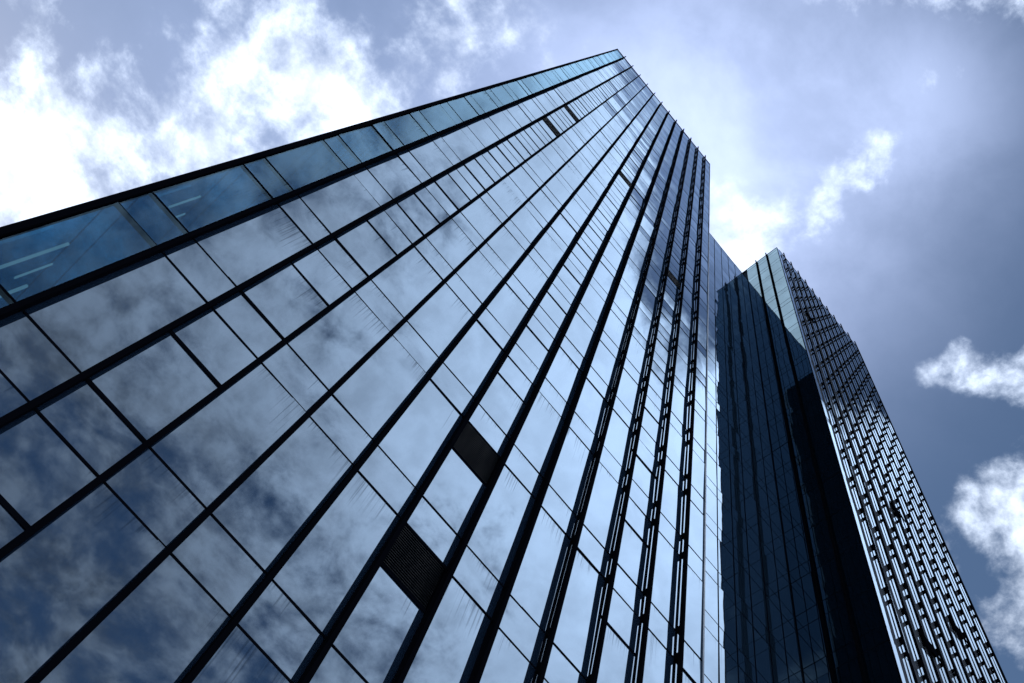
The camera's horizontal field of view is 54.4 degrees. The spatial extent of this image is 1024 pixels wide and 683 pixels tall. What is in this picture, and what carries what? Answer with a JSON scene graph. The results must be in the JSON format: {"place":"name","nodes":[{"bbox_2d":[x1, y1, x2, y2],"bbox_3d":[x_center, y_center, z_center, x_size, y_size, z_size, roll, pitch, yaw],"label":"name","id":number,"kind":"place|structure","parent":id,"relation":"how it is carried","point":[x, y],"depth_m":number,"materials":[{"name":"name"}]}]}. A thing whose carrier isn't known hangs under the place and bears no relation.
{"place":"outdoors","nodes":[
{"label":"outdoors","id":0,"kind":"place"},
{"bbox_2d":[0,49,709,682],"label":"glass tower","id":1,"kind":"structure","parent":0,"point":[416,393],"depth_m":15.69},
{"bbox_2d":[0,311,78,400],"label":"window pane","id":2,"kind":"structure","parent":1,"relation":"in","point":[28,358],"depth_m":10.68,"materials":[{"name":"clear glass"}]},
{"bbox_2d":[0,410,95,524],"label":"window pane","id":3,"kind":"structure","parent":1,"relation":"in","point":[39,472],"depth_m":9.85,"materials":[{"name":"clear glass"}]},
{"bbox_2d":[0,201,155,300],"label":"window pane","id":4,"kind":"structure","parent":1,"relation":"in","point":[34,260],"depth_m":12.24,"materials":[{"name":"blue glass"}]},
{"bbox_2d":[0,482,165,682],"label":"window pane","id":5,"kind":"structure","parent":1,"relation":"in","point":[56,581],"depth_m":9.31,"materials":[{"name":"blue glass"}]},
{"bbox_2d":[37,380,141,474],"bbox_3d":[-4.534,0.929,10.757,0.025,0.892,0.999,-38,-83,20],"label":"window pane","id":6,"kind":"structure","parent":1,"relation":"in","point":[83,418],"depth_m":10.72,"materials":[{"name":"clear glass"}]},
{"bbox_2d":[25,252,205,371],"bbox_3d":[-4.820,-0.419,12.458,0.030,2.969,0.999,-38,-83,20],"label":"window pane","id":7,"kind":"structure","parent":1,"relation":"in","point":[91,322],"depth_m":12.22,"materials":[{"name":"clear glass"}]},
{"bbox_2d":[40,555,229,682],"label":"window pane","id":8,"kind":"structure","parent":1,"relation":"in","point":[158,633],"depth_m":9.68,"materials":[{"name":"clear glass"}]},
{"bbox_2d":[88,332,217,439],"bbox_3d":[-4.275,0.517,12.037,0.029,1.823,0.999,-38,-83,20],"label":"window pane","id":9,"kind":"structure","parent":1,"relation":"in","point":[155,384],"depth_m":11.95,"materials":[{"name":"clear glass"}]},
{"bbox_2d":[118,191,187,244],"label":"window pane","id":10,"kind":"structure","parent":1,"relation":"in","point":[145,208],"depth_m":14.15,"materials":[{"name":"blue glass"}]},
{"bbox_2d":[105,448,205,546],"bbox_3d":[-3.881,1.693,10.871,0.027,0.892,0.999,-38,-83,20],"label":"window pane","id":11,"kind":"structure","parent":1,"relation":"in","point":[145,484],"depth_m":10.85,"materials":[{"name":"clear glass"}]},
{"bbox_2d":[164,239,234,300],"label":"window pane","id":12,"kind":"structure","parent":1,"relation":"in","point":[189,257],"depth_m":14.26,"materials":[{"name":"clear glass"}]},
{"bbox_2d":[153,164,271,231],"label":"window pane","id":13,"kind":"structure","parent":1,"relation":"in","point":[200,201],"depth_m":15.80,"materials":[{"name":"blue glass"}]},
{"bbox_2d":[170,309,256,384],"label":"window pane","id":14,"kind":"structure","parent":1,"relation":"in","point":[206,335],"depth_m":13.41,"materials":[{"name":"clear glass"}]},
{"bbox_2d":[172,515,265,615],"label":"window pane","id":15,"kind":"structure","parent":1,"relation":"in","point":[209,553],"depth_m":10.96,"materials":[{"name":"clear glass"}]},
{"bbox_2d":[151,363,305,507],"bbox_3d":[-3.513,1.106,12.686,0.033,2.969,0.999,-38,-83,20],"label":"window pane","id":16,"kind":"structure","parent":1,"relation":"in","point":[220,441],"depth_m":12.47,"materials":[{"name":"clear glass"}]},
{"bbox_2d":[192,626,289,682],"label":"window pane","id":17,"kind":"structure","parent":1,"relation":"in","point":[237,660],"depth_m":10.35,"materials":[{"name":"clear glass"}]},
{"bbox_2d":[213,292,281,356],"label":"window pane","id":18,"kind":"structure","parent":1,"relation":"in","point":[240,315],"depth_m":14.36,"materials":[{"name":"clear glass"}]},
{"bbox_2d":[195,204,310,284],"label":"window pane","id":19,"kind":"structure","parent":1,"relation":"in","point":[248,246],"depth_m":15.91,"materials":[{"name":"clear glass"}]},
{"bbox_2d":[244,157,291,197],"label":"window pane","id":20,"kind":"structure","parent":1,"relation":"in","point":[260,168],"depth_m":17.82,"materials":[{"name":"blue glass"}]},
{"bbox_2d":[239,582,323,682],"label":"window pane","id":21,"kind":"structure","parent":1,"relation":"in","point":[273,622],"depth_m":11.08,"materials":[{"name":"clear glass"}]},
{"bbox_2d":[213,417,352,572],"bbox_3d":[-2.862,1.871,12.801,0.028,2.969,0.999,-38,-83,20],"label":"window pane","id":22,"kind":"structure","parent":1,"relation":"in","point":[267,512],"depth_m":12.59,"materials":[{"name":"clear glass"}]},
{"bbox_2d":[243,262,326,337],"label":"window pane","id":23,"kind":"structure","parent":1,"relation":"in","point":[283,296],"depth_m":15.62,"materials":[{"name":"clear glass"}]},
{"bbox_2d":[262,344,327,411],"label":"window pane","id":24,"kind":"structure","parent":1,"relation":"in","point":[284,364],"depth_m":14.48,"materials":[{"name":"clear glass"}]},
{"bbox_2d":[278,195,329,242],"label":"window pane","id":25,"kind":"structure","parent":1,"relation":"in","point":[294,207],"depth_m":17.92,"materials":[{"name":"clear glass"}]},
{"bbox_2d":[266,139,346,189],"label":"window pane","id":26,"kind":"structure","parent":1,"relation":"in","point":[300,166],"depth_m":19.48,"materials":[{"name":"blue glass"}]},
{"bbox_2d":[292,248,350,304],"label":"window pane","id":27,"kind":"structure","parent":1,"relation":"in","point":[316,269],"depth_m":17.09,"materials":[{"name":"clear glass"}]},
{"bbox_2d":[274,472,399,635],"bbox_3d":[-2.209,2.635,12.916,0.029,2.969,0.999,-38,-83,20],"label":"window pane","id":28,"kind":"structure","parent":1,"relation":"in","point":[324,572],"depth_m":12.70,"materials":[{"name":"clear glass"}]},
{"bbox_2d":[310,647,364,682],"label":"window pane","id":29,"kind":"structure","parent":1,"relation":"in","point":[333,669],"depth_m":11.40,"materials":[{"name":"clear glass"}]},
{"bbox_2d":[288,292,389,389],"bbox_3d":[-2.781,-0.067,16.337,0.031,3.007,0.999,-38,-83,20],"label":"window pane","id":30,"kind":"structure","parent":1,"relation":"in","point":[332,345],"depth_m":16.17,"materials":[{"name":"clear glass"}]},
{"bbox_2d":[299,173,378,232],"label":"window pane","id":31,"kind":"structure","parent":1,"relation":"in","point":[338,202],"depth_m":19.60,"materials":[{"name":"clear glass"}]},
{"bbox_2d":[311,396,372,464],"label":"window pane","id":32,"kind":"structure","parent":1,"relation":"in","point":[334,420],"depth_m":14.60,"materials":[{"name":"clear glass"}]},
{"bbox_2d":[317,238,366,287],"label":"window pane","id":33,"kind":"structure","parent":1,"relation":"in","point":[331,249],"depth_m":18.03,"materials":[{"name":"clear glass"}]},
{"bbox_2d":[338,125,391,161],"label":"window pane","id":34,"kind":"structure","parent":1,"relation":"in","point":[366,143],"depth_m":22.80,"materials":[{"name":"blue glass"}]},
{"bbox_2d":[336,220,395,274],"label":"window pane","id":35,"kind":"structure","parent":1,"relation":"in","point":[361,240],"depth_m":19.28,"materials":[{"name":"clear glass"}]},
{"bbox_2d":[333,566,423,682],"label":"window pane","id":36,"kind":"structure","parent":1,"relation":"in","point":[378,633],"depth_m":12.43,"materials":[{"name":"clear glass"}]},
{"bbox_2d":[355,280,403,331],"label":"window pane","id":37,"kind":"structure","parent":1,"relation":"in","point":[369,293],"depth_m":18.16,"materials":[{"name":"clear glass"}]},
{"bbox_2d":[334,336,426,439],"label":"window pane","id":38,"kind":"structure","parent":1,"relation":"in","point":[373,395],"depth_m":16.29,"materials":[{"name":"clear glass"}]},
{"bbox_2d":[359,447,416,516],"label":"window pane","id":39,"kind":"structure","parent":1,"relation":"in","point":[378,469],"depth_m":14.72,"materials":[{"name":"blue glass"}]},
{"bbox_2d":[367,210,410,253],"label":"window pane","id":40,"kind":"structure","parent":1,"relation":"in","point":[381,221],"depth_m":20.68,"materials":[{"name":"blue glass"}]},
{"bbox_2d":[366,154,420,198],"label":"window pane","id":41,"kind":"structure","parent":1,"relation":"in","point":[395,177],"depth_m":22.93,"materials":[{"name":"blue glass"}]},
{"bbox_2d":[385,113,427,144],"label":"window pane","id":42,"kind":"structure","parent":1,"relation":"in","point":[405,127],"depth_m":25.84,"materials":[{"name":"blue glass"}]},
{"bbox_2d":[371,247,442,317],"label":"window pane","id":43,"kind":"structure","parent":1,"relation":"in","point":[406,282],"depth_m":19.80,"materials":[{"name":"blue glass"}]},
{"bbox_2d":[394,322,438,373],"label":"window pane","id":44,"kind":"structure","parent":1,"relation":"in","point":[406,335],"depth_m":18.27,"materials":[{"name":"blue glass"}]},
{"bbox_2d":[397,193,438,233],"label":"window pane","id":45,"kind":"structure","parent":1,"relation":"in","point":[410,204],"depth_m":22.68,"materials":[{"name":"blue glass"}]},
{"bbox_2d":[379,380,462,488],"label":"window pane","id":46,"kind":"structure","parent":1,"relation":"in","point":[420,435],"depth_m":16.37,"materials":[{"name":"blue glass"}]},
{"bbox_2d":[408,139,452,176],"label":"window pane","id":47,"kind":"structure","parent":1,"relation":"in","point":[427,153],"depth_m":25.95,"materials":[{"name":"blue glass"}]},
{"bbox_2d":[407,497,459,566],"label":"window pane","id":48,"kind":"structure","parent":1,"relation":"in","point":[424,520],"depth_m":14.85,"materials":[{"name":"blue glass"}]},
{"bbox_2d":[408,284,473,357],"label":"window pane","id":49,"kind":"structure","parent":1,"relation":"in","point":[443,317],"depth_m":19.93,"materials":[{"name":"blue glass"}]},
{"bbox_2d":[403,578,490,682],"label":"window pane","id":50,"kind":"structure","parent":1,"relation":"in","point":[448,652],"depth_m":13.49,"materials":[{"name":"blue glass"}]},
{"bbox_2d":[426,218,476,269],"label":"window pane","id":51,"kind":"structure","parent":1,"relation":"in","point":[450,241],"depth_m":23.19,"materials":[{"name":"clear glass"}]},
{"bbox_2d":[431,364,474,415],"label":"window pane","id":52,"kind":"structure","parent":1,"relation":"in","point":[443,378],"depth_m":18.39,"materials":[{"name":"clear glass"}]},
{"bbox_2d":[424,449,485,536],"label":"window pane","id":53,"kind":"structure","parent":1,"relation":"in","point":[455,491],"depth_m":16.07,"materials":[{"name":"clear glass"}]},
{"bbox_2d":[444,321,503,397],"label":"window pane","id":54,"kind":"structure","parent":1,"relation":"in","point":[475,357],"depth_m":20.02,"materials":[{"name":"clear glass"}]},
{"bbox_2d":[453,547,502,617],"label":"window pane","id":55,"kind":"structure","parent":1,"relation":"in","point":[470,572],"depth_m":14.95,"materials":[{"name":"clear glass"}]},
{"bbox_2d":[457,251,502,303],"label":"window pane","id":56,"kind":"structure","parent":1,"relation":"in","point":[478,274],"depth_m":23.30,"materials":[{"name":"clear glass"}]},
{"bbox_2d":[461,197,501,239],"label":"window pane","id":57,"kind":"structure","parent":1,"relation":"in","point":[477,213],"depth_m":26.17,"materials":[{"name":"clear glass"}]},
{"bbox_2d":[469,405,508,456],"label":"window pane","id":58,"kind":"structure","parent":1,"relation":"in","point":[480,419],"depth_m":18.53,"materials":[{"name":"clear glass"}]},
{"bbox_2d":[468,466,534,585],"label":"window pane","id":59,"kind":"structure","parent":1,"relation":"in","point":[496,537],"depth_m":16.62,"materials":[{"name":"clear glass"}]},
{"bbox_2d":[480,374,525,437],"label":"window pane","id":60,"kind":"structure","parent":1,"relation":"in","point":[499,401],"depth_m":19.73,"materials":[{"name":"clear glass"}]},
{"bbox_2d":[487,226,525,269],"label":"window pane","id":61,"kind":"structure","parent":1,"relation":"in","point":[503,243],"depth_m":26.30,"materials":[{"name":"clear glass"}]},
{"bbox_2d":[480,629,534,682],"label":"window pane","id":62,"kind":"structure","parent":1,"relation":"in","point":[505,664],"depth_m":14.24,"materials":[{"name":"blue glass"}]},
{"bbox_2d":[487,284,529,337],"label":"window pane","id":63,"kind":"structure","parent":1,"relation":"in","point":[506,307],"depth_m":23.40,"materials":[{"name":"blue glass"}]},
{"bbox_2d":[499,357,533,403],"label":"window pane","id":64,"kind":"structure","parent":1,"relation":"in","point":[511,373],"depth_m":21.13,"materials":[{"name":"blue glass"}]},
{"bbox_2d":[499,596,544,666],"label":"window pane","id":65,"kind":"structure","parent":1,"relation":"in","point":[516,624],"depth_m":15.06,"materials":[{"name":"blue glass"}]},
{"bbox_2d":[506,445,542,497],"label":"window pane","id":66,"kind":"structure","parent":1,"relation":"in","point":[518,464],"depth_m":18.62,"materials":[{"name":"blue glass"}]},
{"bbox_2d":[514,255,548,300],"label":"window pane","id":67,"kind":"structure","parent":1,"relation":"in","point":[528,273],"depth_m":26.42,"materials":[{"name":"blue glass"}]},
{"bbox_2d":[517,326,549,371],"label":"window pane","id":68,"kind":"structure","parent":1,"relation":"in","point":[527,341],"depth_m":23.12,"materials":[{"name":"blue glass"}]},
{"bbox_2d":[515,392,563,476],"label":"window pane","id":69,"kind":"structure","parent":1,"relation":"in","point":[537,439],"depth_m":20.30,"materials":[{"name":"blue glass"}]},
{"bbox_2d":[511,507,569,632],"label":"window pane","id":70,"kind":"structure","parent":1,"relation":"in","point":[536,584],"depth_m":16.73,"materials":[{"name":"blue glass"}]},
{"bbox_2d":[542,486,576,537],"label":"window pane","id":71,"kind":"structure","parent":1,"relation":"in","point":[553,504],"depth_m":18.74,"materials":[{"name":"blue glass"}]},
{"bbox_2d":[541,640,585,682],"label":"window pane","id":72,"kind":"structure","parent":1,"relation":"in","point":[559,670],"depth_m":15.31,"materials":[{"name":"blue glass"}]},
{"bbox_2d":[546,347,581,404],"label":"window pane","id":73,"kind":"structure","parent":1,"relation":"in","point":[563,374],"depth_m":23.63,"materials":[{"name":"blue glass"}]},
{"bbox_2d":[550,428,592,514],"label":"window pane","id":74,"kind":"structure","parent":1,"relation":"in","point":[571,472],"depth_m":20.41,"materials":[{"name":"blue glass"}]},
{"bbox_2d":[550,549,604,678],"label":"window pane","id":75,"kind":"structure","parent":1,"relation":"in","point":[577,625],"depth_m":16.83,"materials":[{"name":"blue glass"}]},
{"bbox_2d":[566,312,595,359],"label":"window pane","id":76,"kind":"structure","parent":1,"relation":"in","point":[579,333],"depth_m":26.64,"materials":[{"name":"blue glass"}]},
{"bbox_2d":[575,379,607,438],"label":"window pane","id":77,"kind":"structure","parent":1,"relation":"in","point":[591,407],"depth_m":23.73,"materials":[{"name":"blue glass"}]},
{"bbox_2d":[576,524,609,577],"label":"window pane","id":78,"kind":"structure","parent":1,"relation":"in","point":[588,544],"depth_m":18.85,"materials":[{"name":"blue glass"}]},
{"bbox_2d":[581,462,622,552],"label":"window pane","id":79,"kind":"structure","parent":1,"relation":"in","point":[605,499],"depth_m":20.53,"materials":[{"name":"blue glass"}]},
{"bbox_2d":[591,341,618,389],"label":"window pane","id":80,"kind":"structure","parent":1,"relation":"in","point":[604,363],"depth_m":26.75,"materials":[{"name":"blue glass"}]},
{"bbox_2d":[591,620,635,682],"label":"window pane","id":81,"kind":"structure","parent":1,"relation":"in","point":[617,663],"depth_m":16.85,"materials":[{"name":"blue glass"}]},
{"bbox_2d":[604,408,632,470],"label":"window pane","id":82,"kind":"structure","parent":1,"relation":"in","point":[618,440],"depth_m":23.86,"materials":[{"name":"blue glass"}]},
{"bbox_2d":[602,584,639,652],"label":"window pane","id":83,"kind":"structure","parent":1,"relation":"in","point":[624,621],"depth_m":18.01,"materials":[{"name":"blue glass"}]},
{"bbox_2d":[609,561,642,616],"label":"window pane","id":84,"kind":"structure","parent":1,"relation":"in","point":[623,584],"depth_m":18.96,"materials":[{"name":"blue glass"}]},
{"bbox_2d":[615,367,641,417],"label":"window pane","id":85,"kind":"structure","parent":1,"relation":"in","point":[629,392],"depth_m":26.88,"materials":[{"name":"blue glass"}]},
{"bbox_2d":[614,518,647,590],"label":"window pane","id":86,"kind":"structure","parent":1,"relation":"in","point":[633,554],"depth_m":20.19,"materials":[{"name":"blue glass"}]},
{"bbox_2d":[635,623,673,682],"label":"window pane","id":87,"kind":"structure","parent":1,"relation":"in","point":[658,668],"depth_m":18.06,"materials":[{"name":"blue glass"}]},
{"bbox_2d":[643,596,674,655],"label":"window pane","id":88,"kind":"structure","parent":1,"relation":"in","point":[658,625],"depth_m":19.09,"materials":[{"name":"blue glass"}]},
{"bbox_2d":[646,526,679,628],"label":"window pane","id":89,"kind":"structure","parent":1,"relation":"in","point":[666,572],"depth_m":20.76,"materials":[{"name":"blue glass"}]},
{"bbox_2d":[656,465,683,534],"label":"window pane","id":90,"kind":"structure","parent":1,"relation":"in","point":[672,496],"depth_m":24.10,"materials":[{"name":"blue glass"}]},
{"bbox_2d":[663,420,686,475],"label":"window pane","id":91,"kind":"structure","parent":1,"relation":"in","point":[676,448],"depth_m":27.13,"materials":[{"name":"blue glass"}]},
{"bbox_2d":[678,559,702,658],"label":"window pane","id":92,"kind":"structure","parent":1,"relation":"in","point":[694,594],"depth_m":20.88,"materials":[{"name":"blue glass"}]},
{"bbox_2d":[683,495,703,560],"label":"window pane","id":93,"kind":"structure","parent":1,"relation":"in","point":[696,527],"depth_m":24.22,"materials":[{"name":"blue glass"}]},
{"bbox_2d":[0,0,1023,682],"label":"sky","id":94,"kind":"structure","parent":0,"point":[878,145],"materials":[{"name":"blue"}]},
{"bbox_2d":[704,233,802,682],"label":"linking wing","id":95,"kind":"structure","parent":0,"point":[750,632],"depth_m":42.54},
{"bbox_2d":[719,587,736,645],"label":"window pane","id":96,"kind":"structure","parent":95,"relation":"in","point":[727,616],"depth_m":33.57,"materials":[{"name":"blue glass"}]},
{"bbox_2d":[736,607,754,666],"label":"window pane","id":97,"kind":"structure","parent":95,"relation":"in","point":[745,642],"depth_m":33.67,"materials":[{"name":"blue glass"}]},
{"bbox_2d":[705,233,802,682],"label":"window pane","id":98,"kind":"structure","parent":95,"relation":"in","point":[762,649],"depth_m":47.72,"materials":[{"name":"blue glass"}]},
{"bbox_2d":[742,247,1007,682],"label":"screened tower","id":99,"kind":"structure","parent":0,"point":[879,593],"depth_m":47.67,"materials":[{"name":"black metal"}]},
{"bbox_2d":[747,248,839,508],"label":"window pane","id":100,"kind":"structure","parent":99,"relation":"in","point":[773,317],"depth_m":70.88,"materials":[{"name":"blue glass"}]},
{"bbox_2d":[791,572,816,615],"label":"window pane","id":101,"kind":"structure","parent":99,"relation":"in","point":[803,591],"depth_m":40.26,"materials":[{"name":"blue glass"}]},
{"bbox_2d":[798,618,825,667],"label":"window pane","id":102,"kind":"structure","parent":99,"relation":"in","point":[811,641],"depth_m":37.07,"materials":[{"name":"blue glass"}]},
{"bbox_2d":[815,558,841,601],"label":"window pane","id":103,"kind":"structure","parent":99,"relation":"in","point":[827,575],"depth_m":39.87,"materials":[{"name":"black glass"}]},
{"bbox_2d":[823,603,853,652],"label":"window pane","id":104,"kind":"structure","parent":99,"relation":"in","point":[837,623],"depth_m":36.68,"materials":[{"name":"black glass"}]},
{"bbox_2d":[829,505,856,543],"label":"window pane","id":105,"kind":"structure","parent":99,"relation":"in","point":[842,523],"depth_m":42.65,"materials":[{"name":"black glass"}]},
{"bbox_2d":[838,542,868,586],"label":"window pane","id":106,"kind":"structure","parent":99,"relation":"in","point":[853,564],"depth_m":39.47,"materials":[{"name":"black glass"}]},
{"bbox_2d":[849,587,882,637],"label":"window pane","id":107,"kind":"structure","parent":99,"relation":"in","point":[865,611],"depth_m":36.28,"materials":[{"name":"black glass"}]},
{"bbox_2d":[861,640,899,682],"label":"window pane","id":108,"kind":"structure","parent":99,"relation":"in","point":[878,662],"depth_m":33.31,"materials":[{"name":"black glass"}]},
{"bbox_2d":[777,248,1004,682],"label":"window pane","id":109,"kind":"structure","parent":99,"relation":"in","point":[842,463],"depth_m":57.08,"materials":[{"name":"glass"}]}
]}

